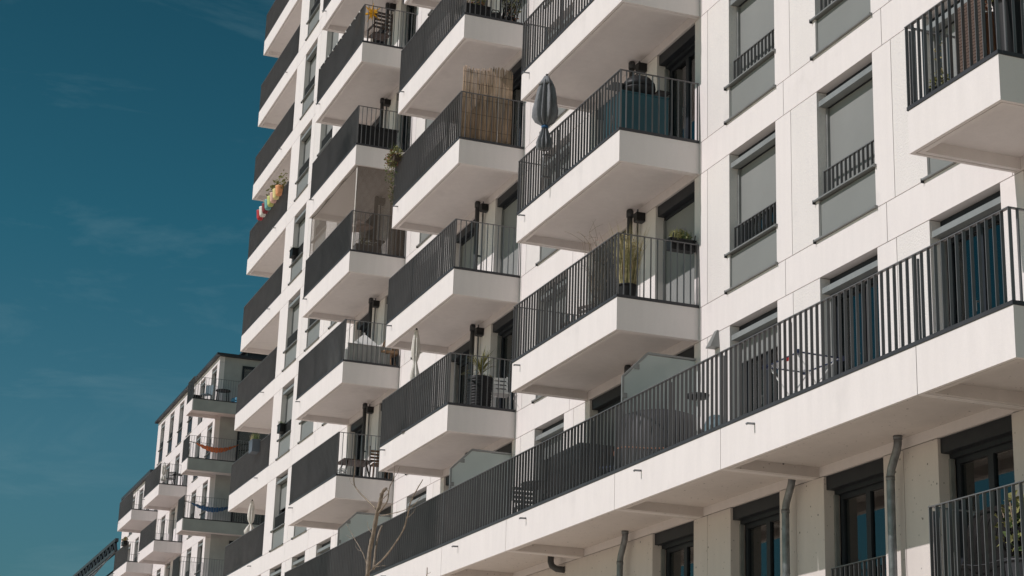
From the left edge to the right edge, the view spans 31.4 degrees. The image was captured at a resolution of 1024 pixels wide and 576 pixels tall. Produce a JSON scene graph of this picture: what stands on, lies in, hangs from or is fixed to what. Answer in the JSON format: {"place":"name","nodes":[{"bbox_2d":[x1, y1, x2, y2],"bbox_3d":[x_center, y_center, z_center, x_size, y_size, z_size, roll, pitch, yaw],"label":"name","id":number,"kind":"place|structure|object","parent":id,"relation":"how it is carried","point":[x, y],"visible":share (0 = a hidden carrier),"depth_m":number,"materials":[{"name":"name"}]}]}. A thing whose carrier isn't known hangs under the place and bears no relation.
{"place":"outdoors","nodes":[
{"label":"outdoors","id":0,"kind":"place"},
{"bbox_2d":[0,0,277,575],"label":"sky","id":1,"kind":"structure","parent":0,"point":[131,138],"materials":[{"name":"blue"}]},
{"bbox_2d":[553,443,613,493],"bbox_3d":[1.265,3.358,31.842,0.740,1.017,1.340,8,-18,-19],"label":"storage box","id":2,"kind":"object","parent":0,"point":[582,464],"visible":0.06,"depth_m":31.41,"materials":[{"name":"black plastic"}]},
{"bbox_2d":[606,220,649,295],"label":"ornamental grass","id":3,"kind":"object","parent":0,"point":[633,272],"depth_m":29.93,"materials":[{"name":"green plant"}]},
{"bbox_2d":[705,415,719,430],"bbox_3d":[3.009,2.126,26.819,0.400,0.547,0.400,8,-18,-19],"label":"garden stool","id":4,"kind":"object","parent":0,"point":[714,422],"visible":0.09,"depth_m":26.73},
{"bbox_2d":[985,0,996,54],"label":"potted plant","id":5,"kind":"object","parent":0,"point":[994,37],"visible":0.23,"depth_m":20.76,"materials":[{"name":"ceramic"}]},
{"bbox_2d":[991,0,1023,53],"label":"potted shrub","id":6,"kind":"object","parent":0,"point":[1010,26],"visible":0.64,"depth_m":20.49,"materials":[{"name":"plant"}]},
{"label":"ground","id":7,"kind":"structure","parent":0,"visible":0},
{"bbox_2d":[73,538,118,575],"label":"glass hall","id":8,"kind":"structure","parent":7,"relation":"on","point":[96,563],"depth_m":117.73,"materials":[{"name":"metal"}]},
{"bbox_2d":[112,352,268,575],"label":"apartment building","id":9,"kind":"structure","parent":7,"relation":"on","point":[166,529],"depth_m":91.01,"materials":[{"name":"paint"}]},
{"bbox_2d":[157,424,164,465],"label":"window","id":10,"kind":"structure","parent":9,"relation":"in","point":[160,451],"depth_m":103.50,"materials":[{"name":"grey glass"}]},
{"bbox_2d":[166,415,173,456],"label":"window","id":11,"kind":"structure","parent":9,"relation":"in","point":[171,434],"depth_m":100.98,"materials":[{"name":"grey glass"}]},
{"bbox_2d":[175,404,183,446],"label":"window","id":12,"kind":"structure","parent":9,"relation":"in","point":[179,431],"depth_m":98.45,"materials":[{"name":"grey glass"}]},
{"bbox_2d":[185,392,194,436],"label":"window","id":13,"kind":"structure","parent":9,"relation":"in","point":[189,421],"depth_m":95.75,"materials":[{"name":"grey glass"}]},
{"bbox_2d":[195,542,202,575],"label":"window","id":14,"kind":"structure","parent":9,"relation":"in","point":[201,545],"depth_m":88.53,"materials":[{"name":"grey glass"}]},
{"bbox_2d":[199,483,207,518],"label":"window","id":15,"kind":"structure","parent":9,"relation":"in","point":[205,487],"depth_m":89.36,"materials":[{"name":"grey glass"}]},
{"bbox_2d":[201,385,212,398],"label":"balcony chair","id":16,"kind":"object","parent":9,"relation":"on","point":[209,390],"visible":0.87,"depth_m":88.97,"materials":[{"name":"white plastic"}]},
{"bbox_2d":[204,426,211,458],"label":"window","id":17,"kind":"structure","parent":9,"relation":"in","point":[210,429],"depth_m":90.32,"materials":[{"name":"grey glass"}]},
{"bbox_2d":[189,502,227,512],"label":"hammock","id":18,"kind":"object","parent":9,"relation":"hanging from","point":[210,508],"visible":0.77,"depth_m":86.82,"materials":[{"name":"blue fabric"}]},
{"bbox_2d":[190,441,247,452],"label":"hammock","id":19,"kind":"object","parent":9,"relation":"hanging from","point":[216,450],"visible":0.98,"depth_m":87.70,"materials":[{"name":"orange fabric"}]},
{"bbox_2d":[215,389,229,400],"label":"balcony table","id":20,"kind":"object","parent":9,"relation":"on","point":[222,391],"visible":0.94,"depth_m":88.84,"materials":[{"name":"black plastic"}]},
{"bbox_2d":[231,512,263,523],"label":"balcony door","id":21,"kind":"structure","parent":9,"relation":"in","point":[258,517],"depth_m":88.36,"materials":[{"name":"glass"}]},
{"bbox_2d":[242,366,255,379],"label":"balcony door","id":22,"kind":"structure","parent":9,"relation":"in","point":[246,370],"depth_m":90.37,"materials":[{"name":"black glass"}]},
{"bbox_2d":[235,431,268,460],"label":"balcony door","id":23,"kind":"structure","parent":9,"relation":"in","point":[245,437],"depth_m":89.37,"materials":[{"name":"glass"}]},
{"bbox_2d":[347,455,430,575],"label":"bare tree","id":24,"kind":"object","parent":7,"relation":"on","point":[378,509],"visible":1,"depth_m":31.72,"materials":[{"name":"brown plant"}]},
{"bbox_2d":[223,0,1023,575],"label":"apartment building","id":25,"kind":"structure","parent":7,"relation":"on","point":[833,178],"depth_m":30.55,"materials":[{"name":"paint"}]},
{"bbox_2d":[240,499,254,567],"bbox_3d":[-8.786,8.235,61.030,0.480,2.330,0.516,8,-17,-19],"label":"closed parasol","id":26,"kind":"object","parent":25,"relation":"on","point":[250,517],"visible":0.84,"depth_m":61.11,"materials":[{"name":"beige fabric"}]},
{"bbox_2d":[248,433,260,454],"bbox_3d":[-8.557,5.110,60.435,0.417,0.725,0.634,8,-18,-19],"label":"railing planter","id":27,"kind":"object","parent":25,"relation":"attached to","point":[254,444],"visible":1,"depth_m":60.22,"materials":[{"name":"grey plastic"}]},
{"bbox_2d":[267,180,275,206],"bbox_3d":[-8.304,-3.285,63.477,0.492,0.973,0.450,-5,-18,20],"label":"hanging pot","id":28,"kind":"object","parent":25,"relation":"hanging from","point":[269,204],"visible":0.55,"depth_m":63.26,"materials":[{"name":"yellow plastic"}]},
{"bbox_2d":[272,176,283,199],"bbox_3d":[-8.023,-3.480,62.716,0.428,0.919,0.508,12,-20,-31],"label":"hanging pot","id":29,"kind":"object","parent":25,"relation":"hanging from","point":[275,197],"visible":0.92,"depth_m":62.54,"materials":[{"name":"yellow plastic"}]},
{"bbox_2d":[269,473,287,551],"bbox_3d":[-7.084,6.910,56.449,0.350,2.362,1.684,8,-18,-19],"label":"window","id":30,"kind":"structure","parent":25,"relation":"in","point":[278,531],"depth_m":56.65,"materials":[{"name":"grey glass"}]},
{"bbox_2d":[275,169,287,195],"bbox_3d":[-7.852,-3.618,62.368,0.444,0.989,0.446,-4,-18,18],"label":"hanging pot","id":31,"kind":"object","parent":25,"relation":"hanging from","point":[279,188],"visible":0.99,"depth_m":62.20,"materials":[{"name":"orange plastic"}]},
{"bbox_2d":[277,420,286,433],"bbox_3d":[-7.232,4.354,57.278,0.324,0.408,0.404,8,-18,-19],"label":"railing planter","id":32,"kind":"object","parent":25,"relation":"hanging from","point":[281,427],"visible":1,"depth_m":57.12,"materials":[{"name":"black plastic"}]},
{"bbox_2d":[275,383,293,460],"bbox_3d":[-6.992,4.138,57.297,0.350,2.362,1.684,8,-18,-19],"label":"window","id":33,"kind":"structure","parent":25,"relation":"in","point":[284,441],"depth_m":57.45,"materials":[{"name":"grey glass"}]},
{"bbox_2d":[282,295,299,371],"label":"window","id":34,"kind":"structure","parent":25,"relation":"in","point":[290,356],"depth_m":58.33,"materials":[{"name":"grey glass"}]},
{"bbox_2d":[289,246,298,258],"bbox_3d":[-7.038,-1.189,58.978,0.302,0.409,0.404,8,-18,-19],"label":"railing planter","id":35,"kind":"object","parent":25,"relation":"attached to","point":[293,251],"visible":1,"depth_m":58.80,"materials":[{"name":"black plastic"}]},
{"bbox_2d":[288,209,305,285],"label":"window","id":36,"kind":"structure","parent":25,"relation":"in","point":[296,265],"depth_m":59.16,"materials":[{"name":"grey glass"}]},
{"bbox_2d":[293,554,304,566],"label":"window","id":37,"kind":"structure","parent":25,"relation":"in","point":[301,559],"depth_m":53.53,"materials":[{"name":"grey glass"}]},
{"bbox_2d":[291,526,306,539],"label":"window","id":38,"kind":"structure","parent":25,"relation":"in","point":[298,530],"depth_m":53.78,"materials":[{"name":"grey glass"}]},
{"bbox_2d":[294,125,311,201],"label":"window","id":39,"kind":"structure","parent":25,"relation":"in","point":[302,181],"depth_m":60.02,"materials":[{"name":"grey glass"}]},
{"bbox_2d":[297,421,313,443],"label":"window","id":40,"kind":"structure","parent":25,"relation":"in","point":[307,426],"depth_m":54.63,"materials":[{"name":"grey glass"}]},
{"bbox_2d":[299,44,316,119],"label":"window","id":41,"kind":"structure","parent":25,"relation":"in","point":[308,100],"depth_m":60.88,"materials":[{"name":"grey glass"}]},
{"bbox_2d":[304,318,319,351],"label":"window","id":42,"kind":"structure","parent":25,"relation":"in","point":[313,330],"depth_m":55.47,"materials":[{"name":"grey glass"}]},
{"bbox_2d":[305,0,319,40],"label":"window","id":43,"kind":"structure","parent":25,"relation":"in","point":[313,20],"depth_m":61.38,"materials":[{"name":"grey glass"}]},
{"bbox_2d":[313,221,326,250],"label":"window","id":44,"kind":"structure","parent":25,"relation":"in","point":[318,226],"depth_m":56.41,"materials":[{"name":"grey glass"}]},
{"bbox_2d":[317,541,330,552],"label":"window","id":45,"kind":"structure","parent":25,"relation":"in","point":[325,547],"depth_m":50.95,"materials":[{"name":"grey glass"}]},
{"bbox_2d":[317,124,332,156],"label":"window","id":46,"kind":"structure","parent":25,"relation":"in","point":[329,128],"depth_m":57.43,"materials":[{"name":"grey glass"}]},
{"bbox_2d":[330,32,338,52],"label":"window","id":47,"kind":"structure","parent":25,"relation":"in","point":[335,36],"depth_m":58.79,"materials":[{"name":"grey glass"}]},
{"bbox_2d":[338,458,372,475],"bbox_3d":[-3.954,4.593,45.466,0.742,0.502,0.800,8,-18,-19],"label":"balcony table","id":48,"kind":"object","parent":25,"relation":"on","point":[357,461],"visible":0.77,"depth_m":45.42,"materials":[{"name":"brown wood"}]},
{"bbox_2d":[351,418,361,475],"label":"balcony door","id":49,"kind":"structure","parent":25,"relation":"in","point":[356,427],"depth_m":49.58,"materials":[{"name":"black glass"}]},
{"bbox_2d":[309,165,404,256],"bbox_3d":[-4.223,-1.363,49.062,1.440,2.350,4.564,8,-18,-19],"label":"cat net","id":50,"kind":"object","parent":25,"relation":"attached to","point":[341,202],"visible":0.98,"depth_m":47.12,"materials":[{"name":"grey fabric"}]},
{"bbox_2d":[345,333,378,358],"bbox_3d":[-3.849,1.659,46.645,1.160,0.997,1.100,8,-18,-19],"label":"play tent","id":51,"kind":"object","parent":25,"relation":"on","point":[364,340],"visible":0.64,"depth_m":46.42,"materials":[{"name":"white fabric"}]},
{"bbox_2d":[357,314,367,336],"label":"balcony door","id":52,"kind":"structure","parent":25,"relation":"in","point":[365,318],"depth_m":50.32,"materials":[{"name":"black glass"}]},
{"bbox_2d":[352,220,373,243],"bbox_3d":[-3.918,-1.232,47.322,0.720,1.100,0.720,-3,-11,-22],"label":"potted plant","id":53,"kind":"object","parent":25,"relation":"on","point":[362,225],"visible":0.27,"depth_m":47.30,"materials":[{"name":"green plant"}]},
{"bbox_2d":[347,342,391,364],"bbox_3d":[-3.591,1.668,45.908,1.160,0.461,0.050,8,-18,-19],"label":"fabric screen","id":54,"kind":"object","parent":25,"relation":"attached to","point":[368,351],"visible":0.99,"depth_m":45.90,"materials":[{"name":"grey fabric"}]},
{"bbox_2d":[365,2,379,21],"bbox_3d":[-3.698,-7.923,48.752,0.536,1.799,0.534,8,-18,-19],"label":"star lantern","id":55,"kind":"object","parent":25,"relation":"hanging from","point":[371,13],"visible":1,"depth_m":48.53,"materials":[{"name":"yellow paper"}]},
{"bbox_2d":[358,124,398,147],"bbox_3d":[-3.670,-3.776,48.251,1.100,0.737,0.840,8,-18,-19],"label":"storage box","id":56,"kind":"object","parent":25,"relation":"on","point":[377,137],"visible":0.51,"depth_m":47.91,"materials":[{"name":"black plastic"}]},
{"bbox_2d":[369,450,388,478],"bbox_3d":[-3.306,4.380,45.478,0.445,0.949,0.498,7,-18,-15],"label":"balcony chair","id":57,"kind":"object","parent":25,"relation":"on","point":[372,457],"visible":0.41,"depth_m":45.64,"materials":[{"name":"brown wood"}]},
{"bbox_2d":[367,11,392,44],"bbox_3d":[-3.542,-6.814,48.740,0.560,1.037,0.490,10,-19,-25],"label":"wooden chair","id":58,"kind":"object","parent":25,"relation":"on","point":[377,37],"visible":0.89,"depth_m":48.64,"materials":[{"name":"brown wood"}]},
{"bbox_2d":[381,340,398,364],"bbox_3d":[-3.159,1.606,46.286,0.595,0.937,0.560,-4,-18,17],"label":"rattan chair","id":59,"kind":"object","parent":25,"relation":"on","point":[391,353],"visible":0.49,"depth_m":46.14,"materials":[{"name":"brown wicker"}]},
{"bbox_2d":[384,140,402,183],"bbox_3d":[-2.808,-3.005,42.997,0.488,1.079,0.803,8,-18,-19],"label":"hanging plant","id":60,"kind":"object","parent":25,"relation":"attached to","point":[393,159],"visible":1,"depth_m":42.91,"materials":[{"name":"green plant"}]},
{"bbox_2d":[392,195,404,256],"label":"balcony door","id":61,"kind":"structure","parent":25,"relation":"in","point":[402,240],"depth_m":48.51,"materials":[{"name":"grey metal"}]},
{"bbox_2d":[397,93,410,150],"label":"balcony door","id":62,"kind":"structure","parent":25,"relation":"in","point":[405,131],"depth_m":49.44,"materials":[{"name":"black glass"}]},
{"bbox_2d":[403,0,416,46],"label":"balcony door","id":63,"kind":"structure","parent":25,"relation":"in","point":[413,9],"depth_m":50.39,"materials":[{"name":"black glass"}]},
{"bbox_2d":[401,328,419,433],"bbox_3d":[-2.151,2.032,40.169,0.480,2.410,0.480,8,-19,-19],"label":"closed parasol","id":64,"kind":"object","parent":25,"relation":"on","point":[415,353],"visible":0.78,"depth_m":40.30,"materials":[{"name":"beige fabric"}]},
{"bbox_2d":[407,491,426,507],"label":"balcony door","id":65,"kind":"structure","parent":25,"relation":"in","point":[423,495],"depth_m":43.35,"materials":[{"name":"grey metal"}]},
{"bbox_2d":[416,155,434,247],"bbox_3d":[-1.917,-2.332,45.511,0.350,2.362,1.684,8,-18,-19],"label":"window","id":66,"kind":"structure","parent":25,"relation":"in","point":[423,236],"depth_m":45.61,"materials":[{"name":"grey metal"}]},
{"bbox_2d":[451,341,469,403],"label":"balcony door","id":67,"kind":"structure","parent":25,"relation":"in","point":[464,349],"depth_m":41.91,"materials":[{"name":"black glass"}]},
{"bbox_2d":[456,219,474,268],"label":"balcony door","id":68,"kind":"structure","parent":25,"relation":"in","point":[468,237],"depth_m":42.60,"materials":[{"name":"grey glass"}]},
{"bbox_2d":[462,0,490,16],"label":"planter box","id":69,"kind":"object","parent":25,"relation":"on","point":[477,9],"visible":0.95,"depth_m":39.93,"materials":[{"name":"black plastic"}]},
{"bbox_2d":[458,346,497,406],"bbox_3d":[-0.677,1.876,37.764,0.980,1.390,1.047,8,-18,-19],"label":"potted palm","id":70,"kind":"object","parent":25,"relation":"on","point":[484,388],"visible":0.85,"depth_m":37.58,"materials":[{"name":"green plastic"}]},
{"bbox_2d":[461,65,512,144],"bbox_3d":[-0.536,-3.986,39.294,1.156,1.785,0.047,8,-18,-19],"label":"reed screen","id":71,"kind":"object","parent":25,"relation":"attached to","point":[501,92],"visible":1,"depth_m":39.27,"materials":[{"name":"brown wicker"}]},
{"bbox_2d":[490,377,510,408],"bbox_3d":[-0.275,2.214,37.948,0.445,0.880,0.498,5,-17,-10],"label":"balcony chair","id":72,"kind":"object","parent":25,"relation":"on","point":[495,393],"visible":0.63,"depth_m":38.15,"materials":[{"name":"white plastic"}]},
{"bbox_2d":[495,442,511,457],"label":"balcony door","id":73,"kind":"structure","parent":25,"relation":"in","point":[508,448],"depth_m":37.86,"materials":[{"name":"grey metal"}]},
{"bbox_2d":[493,310,515,408],"bbox_3d":[-0.057,1.701,38.764,0.260,2.299,1.542,8,-18,-19],"label":"balcony door","id":74,"kind":"structure","parent":25,"relation":"in","point":[504,326],"depth_m":39.28,"materials":[{"name":"black glass"}]},
{"bbox_2d":[497,181,519,274],"bbox_3d":[0.030,-1.060,39.607,0.290,2.323,1.546,8,-18,-19],"label":"balcony door","id":75,"kind":"structure","parent":25,"relation":"in","point":[507,201],"depth_m":39.97,"materials":[{"name":"grey glass"}]},
{"bbox_2d":[499,0,524,21],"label":"potted plants","id":76,"kind":"object","parent":25,"relation":"on","point":[509,10],"visible":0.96,"depth_m":40.22,"materials":[{"name":"green plant"}]},
{"bbox_2d":[502,58,522,146],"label":"balcony door","id":77,"kind":"structure","parent":25,"relation":"in","point":[516,71],"depth_m":40.80,"materials":[{"name":"black glass"}]},
{"bbox_2d":[509,0,525,22],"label":"balcony door","id":78,"kind":"structure","parent":25,"relation":"in","point":[519,16],"depth_m":41.29,"materials":[{"name":"grey metal"}]},
{"bbox_2d":[532,74,557,189],"bbox_3d":[0.605,-2.875,33.298,0.475,2.250,0.394,-9,-20,32],"label":"closed parasol","id":79,"kind":"object","parent":25,"relation":"on","point":[545,112],"visible":1,"depth_m":33.29,"materials":[{"name":"fabric"}]},
{"bbox_2d":[531,278,565,403],"bbox_3d":[0.888,0.992,36.236,0.350,2.362,1.684,8,-18,-19],"label":"window","id":80,"kind":"structure","parent":25,"relation":"in","point":[538,397],"depth_m":36.53,"materials":[{"name":"black glass"}]},
{"bbox_2d":[536,419,563,501],"bbox_3d":[0.843,3.732,35.388,0.270,2.299,1.542,8,-18,-19],"label":"balcony door","id":81,"kind":"structure","parent":25,"relation":"in","point":[558,427],"depth_m":35.78,"materials":[{"name":"grey glass"}]},
{"bbox_2d":[535,144,568,265],"bbox_3d":[0.980,-1.780,37.084,0.350,2.362,1.684,8,-18,-19],"label":"window","id":82,"kind":"structure","parent":25,"relation":"in","point":[546,252],"depth_m":37.25,"materials":[{"name":"grey glass"}]},
{"bbox_2d":[539,11,572,133],"bbox_3d":[1.072,-4.552,37.931,0.350,2.362,1.684,8,-18,-19],"label":"window","id":83,"kind":"structure","parent":25,"relation":"in","point":[560,110],"depth_m":37.56,"materials":[{"name":"grey glass"}]},
{"bbox_2d":[565,219,610,305],"bbox_3d":[1.377,-0.267,31.348,0.699,1.865,0.937,11,-19,-28],"label":"dead plant","id":84,"kind":"object","parent":25,"relation":"on","point":[594,263],"visible":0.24,"depth_m":31.40,"materials":[{"name":"brown plant"}]},
{"bbox_2d":[592,385,620,445],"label":"balcony door","id":85,"kind":"structure","parent":25,"relation":"in","point":[612,397],"depth_m":33.28,"materials":[{"name":"grey metal"}]},
{"bbox_2d":[595,231,625,303],"bbox_3d":[1.936,0.221,33.711,0.260,2.299,1.542,8,-18,-19],"label":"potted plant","id":86,"kind":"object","parent":25,"relation":"in","point":[623,231],"depth_m":34.35,"materials":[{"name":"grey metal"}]},
{"bbox_2d":[603,90,668,139],"bbox_3d":[2.119,-2.797,31.297,0.908,0.865,0.780,8,-18,-19],"label":"storage cabinet","id":87,"kind":"object","parent":25,"relation":"on","point":[642,113],"visible":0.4,"depth_m":30.99,"materials":[{"name":"teal paint"}]},
{"bbox_2d":[607,73,670,96],"bbox_3d":[2.192,-3.453,31.517,1.080,0.517,0.590,8,-18,-19],"label":"kettle grill","id":88,"kind":"object","parent":87,"relation":"on","point":[642,84],"visible":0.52,"depth_m":31.30,"materials":[{"name":"black metal"}]},
{"bbox_2d":[613,409,701,469],"bbox_3d":[2.341,2.500,28.953,1.446,1.037,1.466,8,-18,-19],"label":"covered furniture","id":89,"kind":"object","parent":25,"relation":"on","point":[655,432],"visible":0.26,"depth_m":28.44,"materials":[{"name":"fabric"}]},
{"bbox_2d":[655,521,693,575],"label":"balcony door","id":90,"kind":"structure","parent":25,"relation":"in","point":[678,542],"depth_m":29.92,"materials":[{"name":"black glass"}]},
{"bbox_2d":[658,181,694,303],"bbox_3d":[2.927,-0.508,31.179,0.290,2.323,1.546,8,-18,-19],"label":"balcony door","id":91,"kind":"structure","parent":25,"relation":"in","point":[678,211],"depth_m":31.40,"materials":[{"name":"grey glass"}]},
{"bbox_2d":[659,25,694,139],"bbox_3d":[3.025,-3.290,32.032,0.260,2.299,1.542,8,-18,-19],"label":"balcony door","id":92,"kind":"structure","parent":25,"relation":"in","point":[679,59],"depth_m":32.35,"materials":[{"name":"black glass"}]},
{"bbox_2d":[666,226,696,254],"bbox_3d":[2.814,-0.811,30.304,0.484,0.426,0.270,8,-18,-19],"label":"flower box","id":93,"kind":"object","parent":25,"relation":"attached to","point":[674,235],"visible":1,"depth_m":30.23,"materials":[{"name":"green plastic"}]},
{"bbox_2d":[675,346,693,359],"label":"balcony door","id":94,"kind":"structure","parent":25,"relation":"in","point":[689,353],"depth_m":30.17,"materials":[{"name":"black glass"}]},
{"bbox_2d":[724,0,775,124],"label":"window","id":95,"kind":"structure","parent":25,"relation":"in","point":[755,59],"depth_m":29.54,"materials":[{"name":"grey glass"}]},
{"bbox_2d":[724,130,777,294],"bbox_3d":[3.877,-1.228,28.656,0.350,2.362,1.684,8,-18,-19],"label":"window","id":96,"kind":"structure","parent":25,"relation":"in","point":[755,253],"depth_m":28.72,"materials":[{"name":"grey metal"}]},
{"bbox_2d":[732,307,777,414],"bbox_3d":[3.832,1.513,27.808,0.270,2.299,1.542,8,-18,-19],"label":"balcony door","id":97,"kind":"structure","parent":25,"relation":"in","point":[770,318],"depth_m":28.13,"materials":[{"name":"black glass"}]},
{"bbox_2d":[733,492,779,575],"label":"window","id":98,"kind":"structure","parent":25,"relation":"in","point":[761,517],"depth_m":27.36,"materials":[{"name":"black glass"}]},
{"bbox_2d":[766,349,844,394],"bbox_3d":[4.005,1.421,24.961,0.750,0.884,1.000,8,-18,-19],"label":"drying rack","id":99,"kind":"object","parent":25,"relation":"on","point":[820,366],"visible":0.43,"depth_m":25.01,"materials":[{"name":"grey plastic"}]},
{"bbox_2d":[809,0,871,60],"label":"window","id":100,"kind":"structure","parent":25,"relation":"in","point":[837,18],"depth_m":26.85,"materials":[{"name":"grey glass"}]},
{"bbox_2d":[812,62,877,243],"bbox_3d":[4.873,-1.967,26.129,0.350,2.362,1.684,8,-18,-19],"label":"window","id":101,"kind":"structure","parent":25,"relation":"in","point":[850,195],"depth_m":26.18,"materials":[{"name":"grey glass"}]},
{"bbox_2d":[822,255,879,376],"bbox_3d":[4.828,0.784,25.278,0.290,2.323,1.546,8,-18,-19],"label":"balcony door","id":102,"kind":"structure","parent":25,"relation":"in","point":[869,267],"depth_m":25.65,"materials":[{"name":"black glass"}]},
{"bbox_2d":[826,458,886,575],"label":"window","id":103,"kind":"structure","parent":25,"relation":"in","point":[860,489],"depth_m":24.74,"materials":[{"name":"black glass"}]},
{"bbox_2d":[928,39,949,92],"bbox_3d":[5.095,-2.599,21.752,0.288,0.947,0.321,-14,-23,42],"label":"potted plant","id":104,"kind":"object","parent":25,"relation":"on","point":[942,81],"visible":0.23,"depth_m":21.73,"materials":[{"name":"green plant"}]},
{"bbox_2d":[920,0,987,183],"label":"window","id":105,"kind":"structure","parent":25,"relation":"in","point":[936,166],"depth_m":24.05,"materials":[{"name":"grey metal"}]},
{"bbox_2d":[932,191,1003,328],"bbox_3d":[5.825,0.045,22.751,0.290,2.323,1.546,8,-18,-19],"label":"balcony door","id":106,"kind":"structure","parent":25,"relation":"in","point":[991,204],"depth_m":23.06,"materials":[{"name":"glass"}]},
{"bbox_2d":[954,0,987,72],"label":"rattan screen","id":107,"kind":"object","parent":25,"relation":"on","point":[973,33],"visible":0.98,"depth_m":20.87,"materials":[{"name":"wicker"}]},
{"bbox_2d":[940,415,1014,575],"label":"balcony door","id":108,"kind":"structure","parent":25,"relation":"in","point":[983,454],"depth_m":22.32,"materials":[{"name":"black glass"}]},
{"bbox_2d":[957,503,1021,575],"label":"covered furniture","id":109,"kind":"object","parent":25,"relation":"on","point":[989,545],"visible":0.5,"depth_m":19.75,"materials":[{"name":"black fabric"}]},
{"bbox_2d":[994,490,1023,575],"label":"potted shrub","id":110,"kind":"object","parent":25,"relation":"on","point":[1012,538],"visible":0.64,"depth_m":19.43,"materials":[{"name":"green plant"}]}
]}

